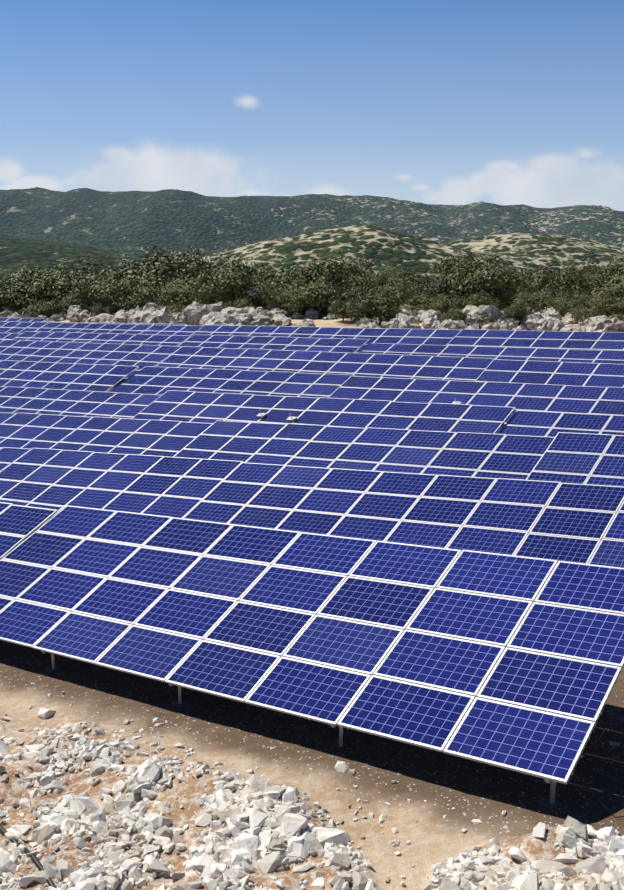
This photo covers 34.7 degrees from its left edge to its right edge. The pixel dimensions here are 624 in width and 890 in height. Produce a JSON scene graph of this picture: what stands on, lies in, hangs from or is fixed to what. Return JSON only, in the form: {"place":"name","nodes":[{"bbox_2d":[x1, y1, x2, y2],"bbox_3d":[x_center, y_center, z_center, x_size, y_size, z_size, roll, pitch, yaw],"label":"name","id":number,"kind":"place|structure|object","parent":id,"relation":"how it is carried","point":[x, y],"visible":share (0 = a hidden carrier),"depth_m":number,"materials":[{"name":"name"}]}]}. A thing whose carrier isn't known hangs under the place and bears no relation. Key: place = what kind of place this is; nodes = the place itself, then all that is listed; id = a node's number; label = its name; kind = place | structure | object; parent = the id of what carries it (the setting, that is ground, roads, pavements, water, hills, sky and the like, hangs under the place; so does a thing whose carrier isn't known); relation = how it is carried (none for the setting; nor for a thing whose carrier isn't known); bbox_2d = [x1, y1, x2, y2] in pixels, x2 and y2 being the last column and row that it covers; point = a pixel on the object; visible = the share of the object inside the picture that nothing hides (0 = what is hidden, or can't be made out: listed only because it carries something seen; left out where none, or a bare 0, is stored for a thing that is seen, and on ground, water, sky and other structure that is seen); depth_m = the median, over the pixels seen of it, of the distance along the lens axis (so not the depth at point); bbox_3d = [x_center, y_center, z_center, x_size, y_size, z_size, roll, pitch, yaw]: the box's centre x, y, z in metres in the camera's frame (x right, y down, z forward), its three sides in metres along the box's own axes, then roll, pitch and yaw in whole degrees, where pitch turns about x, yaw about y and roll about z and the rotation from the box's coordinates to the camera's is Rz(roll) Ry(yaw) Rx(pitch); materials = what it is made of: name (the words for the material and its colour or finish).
{"place":"outdoors","nodes":[
{"label":"outdoors","id":0,"kind":"place"},
{"bbox_2d":[0,187,623,889],"bbox_3d":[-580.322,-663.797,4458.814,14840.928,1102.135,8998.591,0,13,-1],"label":"ground terrain","id":1,"kind":"structure","parent":0,"point":[40,229],"depth_m":15.81,"materials":[{"name":"beige soil"}]},
{"bbox_2d":[0,302,21,312],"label":"shrub","id":2,"kind":"object","parent":1,"relation":"on","point":[2,308],"visible":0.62,"depth_m":92.50,"materials":[{"name":"green plant"}]},
{"bbox_2d":[0,285,29,310],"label":"shrub","id":3,"kind":"object","parent":1,"relation":"on","point":[3,299],"visible":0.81,"depth_m":92.68,"materials":[{"name":"green plant"}]},
{"bbox_2d":[10,299,35,313],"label":"shrub","id":4,"kind":"object","parent":1,"relation":"on","point":[21,307],"visible":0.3,"depth_m":93.28,"materials":[{"name":"green plant"}]},
{"bbox_2d":[20,307,38,316],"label":"shrub","id":5,"kind":"object","parent":1,"relation":"on","point":[28,308],"visible":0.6,"depth_m":89.56,"materials":[{"name":"green plant"}]},
{"bbox_2d":[6,266,53,278],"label":"shrub","id":6,"kind":"object","parent":1,"relation":"on","point":[30,272],"visible":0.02,"depth_m":160.68,"materials":[{"name":"green plant"}]},
{"bbox_2d":[0,271,64,310],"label":"shrub","id":7,"kind":"object","parent":1,"relation":"on","point":[19,284],"visible":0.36,"depth_m":94.18,"materials":[{"name":"green plant"}]},
{"bbox_2d":[15,276,52,301],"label":"shrub","id":8,"kind":"object","parent":1,"relation":"on","point":[34,295],"visible":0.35,"depth_m":93.59,"materials":[{"name":"green plant"}]},
{"bbox_2d":[3,260,73,284],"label":"shrub","id":9,"kind":"object","parent":1,"relation":"on","point":[32,273],"visible":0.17,"depth_m":101.06,"materials":[{"name":"green plant"}]},
{"bbox_2d":[27,297,58,315],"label":"shrub","id":10,"kind":"object","parent":1,"relation":"on","point":[38,303],"visible":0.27,"depth_m":92.18,"materials":[{"name":"green plant"}]},
{"bbox_2d":[22,301,66,317],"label":"shrub","id":11,"kind":"object","parent":1,"relation":"on","point":[49,309],"visible":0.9,"depth_m":88.30,"materials":[{"name":"green plant"}]},
{"bbox_2d":[31,268,107,304],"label":"shrub","id":12,"kind":"object","parent":1,"relation":"on","point":[57,287],"visible":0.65,"depth_m":90.87,"materials":[{"name":"green plant"}]},
{"bbox_2d":[56,294,90,307],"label":"shrub","id":13,"kind":"object","parent":1,"relation":"on","point":[68,300],"visible":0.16,"depth_m":88.83,"materials":[{"name":"green plant"}]},
{"bbox_2d":[29,268,125,303],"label":"shrub","id":14,"kind":"object","parent":1,"relation":"on","point":[43,282],"visible":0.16,"depth_m":91.01,"materials":[{"name":"green plant"}]},
{"bbox_2d":[49,274,111,304],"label":"shrub","id":15,"kind":"object","parent":1,"relation":"on","point":[90,283],"visible":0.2,"depth_m":90.86,"materials":[{"name":"green plant"}]},
{"bbox_2d":[68,284,94,303],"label":"shrub","id":16,"kind":"object","parent":1,"relation":"on","point":[71,292],"visible":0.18,"depth_m":88.83,"materials":[{"name":"green plant"}]},
{"bbox_2d":[61,296,107,313],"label":"shrub","id":17,"kind":"object","parent":1,"relation":"on","point":[84,305],"visible":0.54,"depth_m":87.14,"materials":[{"name":"green plant"}]},
{"bbox_2d":[74,267,122,281],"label":"shrub","id":18,"kind":"object","parent":1,"relation":"on","point":[100,275],"visible":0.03,"depth_m":97.17,"materials":[{"name":"green plant"}]},
{"bbox_2d":[89,304,114,316],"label":"shrub","id":19,"kind":"object","parent":1,"relation":"on","point":[97,310],"visible":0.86,"depth_m":84.48,"materials":[{"name":"green plant"}]},
{"bbox_2d":[72,275,137,309],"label":"shrub","id":20,"kind":"object","parent":1,"relation":"on","point":[104,295],"visible":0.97,"depth_m":87.15,"materials":[{"name":"green plant"}]},
{"bbox_2d":[98,274,141,292],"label":"shrub","id":21,"kind":"object","parent":1,"relation":"on","point":[112,281],"visible":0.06,"depth_m":92.32,"materials":[{"name":"green plant"}]},
{"bbox_2d":[72,251,184,283],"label":"shrub","id":22,"kind":"object","parent":1,"relation":"on","point":[132,269],"visible":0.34,"depth_m":100.57,"materials":[{"name":"green plant"}]},
{"bbox_2d":[112,288,154,311],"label":"shrub","id":23,"kind":"object","parent":1,"relation":"on","point":[128,302],"visible":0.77,"depth_m":86.37,"materials":[{"name":"green plant"}]},
{"bbox_2d":[122,284,167,303],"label":"shrub","id":24,"kind":"object","parent":1,"relation":"on","point":[145,291],"visible":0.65,"depth_m":87.61,"materials":[{"name":"green plant"}]},
{"bbox_2d":[114,268,201,298],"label":"shrub","id":25,"kind":"object","parent":1,"relation":"on","point":[148,278],"visible":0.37,"depth_m":90.52,"materials":[{"name":"green plant"}]},
{"bbox_2d":[123,252,198,280],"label":"shrub","id":26,"kind":"object","parent":1,"relation":"on","point":[174,265],"visible":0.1,"depth_m":112.83,"materials":[{"name":"green plant"}]},
{"bbox_2d":[153,302,181,312],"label":"shrub","id":27,"kind":"object","parent":1,"relation":"on","point":[173,308],"visible":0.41,"depth_m":82.02,"materials":[{"name":"green plant"}]},
{"bbox_2d":[142,277,197,293],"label":"shrub","id":28,"kind":"object","parent":1,"relation":"on","point":[178,284],"visible":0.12,"depth_m":90.36,"materials":[{"name":"green plant"}]},
{"bbox_2d":[143,244,211,284],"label":"shrub","id":29,"kind":"object","parent":1,"relation":"on","point":[186,259],"visible":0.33,"depth_m":115.44,"materials":[{"name":"green plant"}]},
{"bbox_2d":[161,274,196,288],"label":"shrub","id":30,"kind":"object","parent":1,"relation":"on","point":[181,282],"visible":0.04,"depth_m":101.20,"materials":[{"name":"green plant"}]},
{"bbox_2d":[156,285,210,306],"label":"shrub","id":31,"kind":"object","parent":1,"relation":"on","point":[189,298],"visible":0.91,"depth_m":85.14,"materials":[{"name":"green plant"}]},
{"bbox_2d":[167,284,214,303],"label":"shrub","id":32,"kind":"object","parent":1,"relation":"on","point":[187,292],"visible":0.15,"depth_m":87.03,"materials":[{"name":"green plant"}]},
{"bbox_2d":[174,286,211,303],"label":"shrub","id":33,"kind":"object","parent":1,"relation":"on","point":[197,292],"visible":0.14,"depth_m":87.72,"materials":[{"name":"green plant"}]},
{"bbox_2d":[195,280,217,303],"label":"shrub","id":34,"kind":"object","parent":1,"relation":"on","point":[212,302],"visible":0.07,"depth_m":88.39,"materials":[{"name":"green plant"}]},
{"bbox_2d":[183,249,261,287],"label":"shrub","id":35,"kind":"object","parent":1,"relation":"on","point":[239,265],"visible":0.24,"depth_m":97.65,"materials":[{"name":"green plant"}]},
{"bbox_2d":[191,261,263,303],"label":"shrub","id":36,"kind":"object","parent":1,"relation":"on","point":[225,287],"visible":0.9,"depth_m":80.22,"materials":[{"name":"green plant"}]},
{"bbox_2d":[222,297,256,309],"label":"shrub","id":37,"kind":"object","parent":1,"relation":"on","point":[242,304],"visible":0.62,"depth_m":77.39,"materials":[{"name":"green plant"}]},
{"bbox_2d":[232,280,279,306],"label":"shrub","id":38,"kind":"object","parent":1,"relation":"on","point":[253,296],"visible":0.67,"depth_m":78.35,"materials":[{"name":"green plant"}]},
{"bbox_2d":[254,267,275,282],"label":"shrub","id":39,"kind":"object","parent":1,"relation":"on","point":[265,277],"visible":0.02,"depth_m":102.47,"materials":[{"name":"green plant"}]},
{"bbox_2d":[252,276,283,287],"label":"shrub","id":40,"kind":"object","parent":1,"relation":"on","point":[275,282],"visible":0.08,"depth_m":87.00,"materials":[{"name":"green plant"}]},
{"bbox_2d":[258,280,283,296],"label":"shrub","id":41,"kind":"object","parent":1,"relation":"on","point":[271,287],"visible":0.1,"depth_m":79.35,"materials":[{"name":"green plant"}]},
{"bbox_2d":[248,262,295,282],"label":"shrub","id":42,"kind":"object","parent":1,"relation":"on","point":[269,271],"visible":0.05,"depth_m":106.46,"materials":[{"name":"green plant"}]},
{"bbox_2d":[257,285,298,310],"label":"shrub","id":43,"kind":"object","parent":1,"relation":"on","point":[267,300],"visible":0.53,"depth_m":77.36,"materials":[{"name":"green plant"}]},
{"bbox_2d":[273,289,310,314],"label":"shrub","id":44,"kind":"object","parent":1,"relation":"on","point":[292,303],"visible":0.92,"depth_m":75.67,"materials":[{"name":"green plant"}]},
{"bbox_2d":[280,277,329,314],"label":"shrub","id":45,"kind":"object","parent":1,"relation":"on","point":[300,286],"visible":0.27,"depth_m":77.83,"materials":[{"name":"green plant"}]},
{"bbox_2d":[0,301,623,331],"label":"outcrop rocks","id":46,"kind":"object","parent":1,"relation":"on","point":[547,319],"visible":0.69,"depth_m":72.23,"materials":[{"name":"stone"}]},
{"bbox_2d":[441,307,472,321],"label":"shrub","id":47,"kind":"object","parent":46,"relation":"on","point":[454,314],"visible":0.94,"depth_m":65.31,"materials":[{"name":"green plant"}]},
{"bbox_2d":[550,297,589,317],"bbox_3d":[16.774,-8.792,64.704,2.904,1.645,2.666,4,14,16],"label":"shrub","id":48,"kind":"object","parent":46,"relation":"on","point":[564,308],"visible":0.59,"depth_m":64.41,"materials":[{"name":"green plant"}]},
{"bbox_2d":[568,306,606,320],"bbox_3d":[17.164,-7.996,61.944,2.608,1.292,2.584,5,14,20],"label":"shrub","id":49,"kind":"object","parent":46,"relation":"on","point":[586,314],"visible":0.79,"depth_m":61.43,"materials":[{"name":"green plant"}]},
{"bbox_2d":[0,682,623,889],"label":"rubble rocks","id":50,"kind":"object","parent":1,"relation":"on","point":[282,836],"visible":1,"depth_m":11.79,"materials":[{"name":"stone"}]},
{"bbox_2d":[0,825,56,887],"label":"irrigation hose","id":51,"kind":"object","parent":50,"relation":"on","point":[33,857],"visible":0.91,"depth_m":11.70,"materials":[{"name":"black rubber"}]},
{"bbox_2d":[263,257,361,292],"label":"shrub","id":52,"kind":"object","parent":1,"relation":"on","point":[334,276],"visible":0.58,"depth_m":82.01,"materials":[{"name":"green plant"}]},
{"bbox_2d":[297,278,346,318],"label":"tree","id":53,"kind":"object","parent":1,"relation":"on","point":[312,292],"visible":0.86,"depth_m":74.78,"materials":[{"name":"green plant"}]},
{"bbox_2d":[32,320,623,807],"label":"support posts","id":54,"kind":"object","parent":1,"relation":"on","point":[550,802],"visible":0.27,"depth_m":14.16,"materials":[{"name":"metal"}]},
{"bbox_2d":[0,318,623,783],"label":"solar panels","id":55,"kind":"object","parent":54,"relation":"on","point":[384,536],"visible":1,"depth_m":22.98,"materials":[{"name":"blue glass"}]},
{"bbox_2d":[257,398,460,421],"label":"sensor boxes","id":56,"kind":"object","parent":54,"relation":"attached to","point":[264,415],"visible":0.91,"depth_m":38.87,"materials":[{"name":"plastic"}]},
{"bbox_2d":[311,285,359,311],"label":"shrub","id":57,"kind":"object","parent":1,"relation":"on","point":[334,298],"visible":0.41,"depth_m":74.71,"materials":[{"name":"green plant"}]},
{"bbox_2d":[304,251,375,279],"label":"tree","id":58,"kind":"object","parent":1,"relation":"on","point":[352,271],"visible":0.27,"depth_m":126.62,"materials":[{"name":"green plant"}]},
{"bbox_2d":[328,298,356,321],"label":"tree","id":59,"kind":"object","parent":1,"relation":"on","point":[342,308],"visible":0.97,"depth_m":70.77,"materials":[{"name":"green plant"}]},
{"bbox_2d":[325,282,383,303],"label":"tree","id":60,"kind":"object","parent":1,"relation":"on","point":[358,293],"visible":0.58,"depth_m":74.09,"materials":[{"name":"green plant"}]},
{"bbox_2d":[337,272,380,293],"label":"tree","id":61,"kind":"object","parent":1,"relation":"on","point":[363,282],"visible":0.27,"depth_m":107.23,"materials":[{"name":"green plant"}]},
{"bbox_2d":[354,273,378,289],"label":"shrub","id":62,"kind":"object","parent":1,"relation":"on","point":[374,283],"visible":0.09,"depth_m":111.06,"materials":[{"name":"green plant"}]},
{"bbox_2d":[346,304,389,323],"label":"shrub","id":63,"kind":"object","parent":1,"relation":"on","point":[360,313],"visible":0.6,"depth_m":69.20,"materials":[{"name":"green plant"}]},
{"bbox_2d":[355,289,408,325],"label":"tree","id":64,"kind":"object","parent":1,"relation":"on","point":[380,306],"visible":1,"depth_m":67.87,"materials":[{"name":"green plant"}]},
{"bbox_2d":[372,269,401,287],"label":"shrub","id":65,"kind":"object","parent":1,"relation":"on","point":[380,277],"visible":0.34,"depth_m":125.76,"materials":[{"name":"green plant"}]},
{"bbox_2d":[379,306,413,320],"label":"shrub","id":66,"kind":"object","parent":1,"relation":"on","point":[391,316],"visible":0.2,"depth_m":69.07,"materials":[{"name":"green plant"}]},
{"bbox_2d":[379,275,417,305],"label":"tree","id":67,"kind":"object","parent":1,"relation":"on","point":[397,287],"visible":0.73,"depth_m":75.75,"materials":[{"name":"green plant"}]},
{"bbox_2d":[386,265,420,280],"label":"shrub","id":68,"kind":"object","parent":1,"relation":"on","point":[401,272],"visible":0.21,"depth_m":137.48,"materials":[{"name":"green plant"}]},
{"bbox_2d":[387,270,437,284],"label":"tree","id":69,"kind":"object","parent":1,"relation":"on","point":[406,277],"visible":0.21,"depth_m":121.71,"materials":[{"name":"green plant"}]},
{"bbox_2d":[399,303,427,315],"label":"shrub","id":70,"kind":"object","parent":1,"relation":"on","point":[416,312],"visible":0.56,"depth_m":69.65,"materials":[{"name":"green plant"}]},
{"bbox_2d":[405,290,450,310],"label":"shrub","id":71,"kind":"object","parent":1,"relation":"on","point":[418,301],"visible":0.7,"depth_m":71.08,"materials":[{"name":"green plant"}]},
{"bbox_2d":[412,272,456,301],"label":"tree","id":72,"kind":"object","parent":1,"relation":"on","point":[437,289],"visible":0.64,"depth_m":75.04,"materials":[{"name":"green plant"}]},
{"bbox_2d":[428,295,456,314],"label":"shrub","id":73,"kind":"object","parent":1,"relation":"on","point":[444,305],"visible":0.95,"depth_m":67.75,"materials":[{"name":"green plant"}]},
{"bbox_2d":[429,297,465,310],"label":"shrub","id":74,"kind":"object","parent":1,"relation":"on","point":[458,306],"visible":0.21,"depth_m":69.21,"materials":[{"name":"green plant"}]},
{"bbox_2d":[428,264,470,281],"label":"tree","id":75,"kind":"object","parent":1,"relation":"on","point":[449,272],"visible":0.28,"depth_m":118.68,"materials":[{"name":"green plant"}]},
{"bbox_2d":[447,270,480,301],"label":"tree","id":76,"kind":"object","parent":1,"relation":"on","point":[454,288],"visible":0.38,"depth_m":72.76,"materials":[{"name":"green plant"}]},
{"bbox_2d":[429,248,500,274],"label":"tree","id":77,"kind":"object","parent":1,"relation":"on","point":[462,262],"visible":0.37,"depth_m":131.23,"materials":[{"name":"green plant"}]},
{"bbox_2d":[451,293,503,310],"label":"shrub","id":78,"kind":"object","parent":1,"relation":"on","point":[482,300],"visible":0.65,"depth_m":69.20,"materials":[{"name":"green plant"}]},
{"bbox_2d":[473,312,497,324],"bbox_3d":[11.067,-8.025,64.253,1.697,1.185,1.507,-2,13,-9],"label":"shrub","id":79,"kind":"object","parent":1,"relation":"on","point":[483,320],"visible":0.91,"depth_m":63.90,"materials":[{"name":"green plant"}]},
{"bbox_2d":[451,272,521,306],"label":"tree","id":80,"kind":"object","parent":1,"relation":"on","point":[496,293],"visible":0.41,"depth_m":71.92,"materials":[{"name":"green plant"}]},
{"bbox_2d":[447,258,529,305],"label":"tree","id":81,"kind":"object","parent":1,"relation":"on","point":[493,278],"visible":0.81,"depth_m":72.09,"materials":[{"name":"green plant"}]},
{"bbox_2d":[468,270,538,292],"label":"tree","id":82,"kind":"object","parent":1,"relation":"on","point":[521,278],"visible":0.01,"depth_m":86.81,"materials":[{"name":"green plant"}]},
{"bbox_2d":[493,283,530,311],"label":"shrub","id":83,"kind":"object","parent":1,"relation":"on","point":[509,304],"visible":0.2,"depth_m":74.01,"materials":[{"name":"green plant"}]},
{"bbox_2d":[505,265,533,279],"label":"shrub","id":84,"kind":"object","parent":1,"relation":"on","point":[518,271],"visible":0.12,"depth_m":124.48,"materials":[{"name":"green plant"}]},
{"bbox_2d":[502,300,537,324],"bbox_3d":[13.007,-8.197,62.840,2.294,1.791,2.003,12,18,42],"label":"shrub","id":85,"kind":"object","parent":1,"relation":"on","point":[518,312],"visible":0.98,"depth_m":62.59,"materials":[{"name":"green plant"}]},
{"bbox_2d":[510,290,558,312],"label":"shrub","id":86,"kind":"object","parent":1,"relation":"on","point":[534,301],"visible":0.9,"depth_m":66.21,"materials":[{"name":"green plant"}]},
{"bbox_2d":[523,280,549,294],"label":"shrub","id":87,"kind":"object","parent":1,"relation":"on","point":[534,290],"visible":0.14,"depth_m":89.87,"materials":[{"name":"green plant"}]},
{"bbox_2d":[518,260,582,289],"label":"tree","id":88,"kind":"object","parent":1,"relation":"on","point":[535,275],"visible":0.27,"depth_m":94.88,"materials":[{"name":"green plant"}]},
{"bbox_2d":[533,266,596,296],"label":"tree","id":89,"kind":"object","parent":1,"relation":"on","point":[567,281],"visible":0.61,"depth_m":85.85,"materials":[{"name":"green plant"}]},
{"bbox_2d":[542,283,589,305],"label":"shrub","id":90,"kind":"object","parent":1,"relation":"on","point":[569,292],"visible":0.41,"depth_m":75.04,"materials":[{"name":"green plant"}]},
{"bbox_2d":[552,294,586,316],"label":"shrub","id":91,"kind":"object","parent":1,"relation":"on","point":[559,300],"visible":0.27,"depth_m":70.42,"materials":[{"name":"green plant"}]},
{"bbox_2d":[562,263,594,276],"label":"shrub","id":92,"kind":"object","parent":1,"relation":"on","point":[580,269],"visible":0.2,"depth_m":129.66,"materials":[{"name":"green plant"}]},
{"bbox_2d":[576,270,619,292],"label":"tree","id":93,"kind":"object","parent":1,"relation":"on","point":[598,279],"visible":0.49,"depth_m":96.39,"materials":[{"name":"green plant"}]},
{"bbox_2d":[574,293,623,313],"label":"shrub","id":94,"kind":"object","parent":1,"relation":"on","point":[591,302],"visible":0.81,"depth_m":63.89,"materials":[{"name":"green plant"}]},
{"bbox_2d":[574,723,623,817],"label":"string cables","id":95,"kind":"object","parent":1,"relation":"on","point":[587,788],"visible":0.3,"depth_m":12.00,"materials":[{"name":"black plastic"}]},
{"bbox_2d":[575,282,623,300],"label":"tree","id":96,"kind":"object","parent":1,"relation":"on","point":[612,292],"visible":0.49,"depth_m":72.18,"materials":[{"name":"green plant"}]},
{"bbox_2d":[578,255,623,283],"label":"tree","id":97,"kind":"object","parent":1,"relation":"on","point":[616,269],"visible":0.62,"depth_m":109.13,"materials":[{"name":"green plant"}]},
{"bbox_2d":[589,296,619,316],"bbox_3d":[18.950,-8.820,64.258,2.063,1.878,2.882,5,14,22],"label":"shrub","id":98,"kind":"object","parent":1,"relation":"on","point":[614,301],"visible":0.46,"depth_m":63.51,"materials":[{"name":"green plant"}]},
{"bbox_2d":[588,270,623,297],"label":"tree","id":99,"kind":"object","parent":1,"relation":"on","point":[616,283],"visible":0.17,"depth_m":79.26,"materials":[{"name":"green plant"}]},
{"bbox_2d":[593,297,623,316],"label":"shrub","id":100,"kind":"object","parent":1,"relation":"on","point":[615,304],"visible":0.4,"depth_m":63.44,"materials":[{"name":"green plant"}]},
{"bbox_2d":[608,312,623,320],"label":"shrub","id":101,"kind":"object","parent":1,"relation":"on","point":[620,317],"visible":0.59,"depth_m":61.37,"materials":[{"name":"green plant"}]},
{"bbox_2d":[608,300,623,314],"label":"shrub","id":102,"kind":"object","parent":1,"relation":"on","point":[621,308],"visible":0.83,"depth_m":62.77,"materials":[{"name":"green plant"}]},
{"bbox_2d":[0,0,623,210],"label":"sky","id":103,"kind":"structure","parent":0,"point":[444,102],"materials":[{"name":"blue"}]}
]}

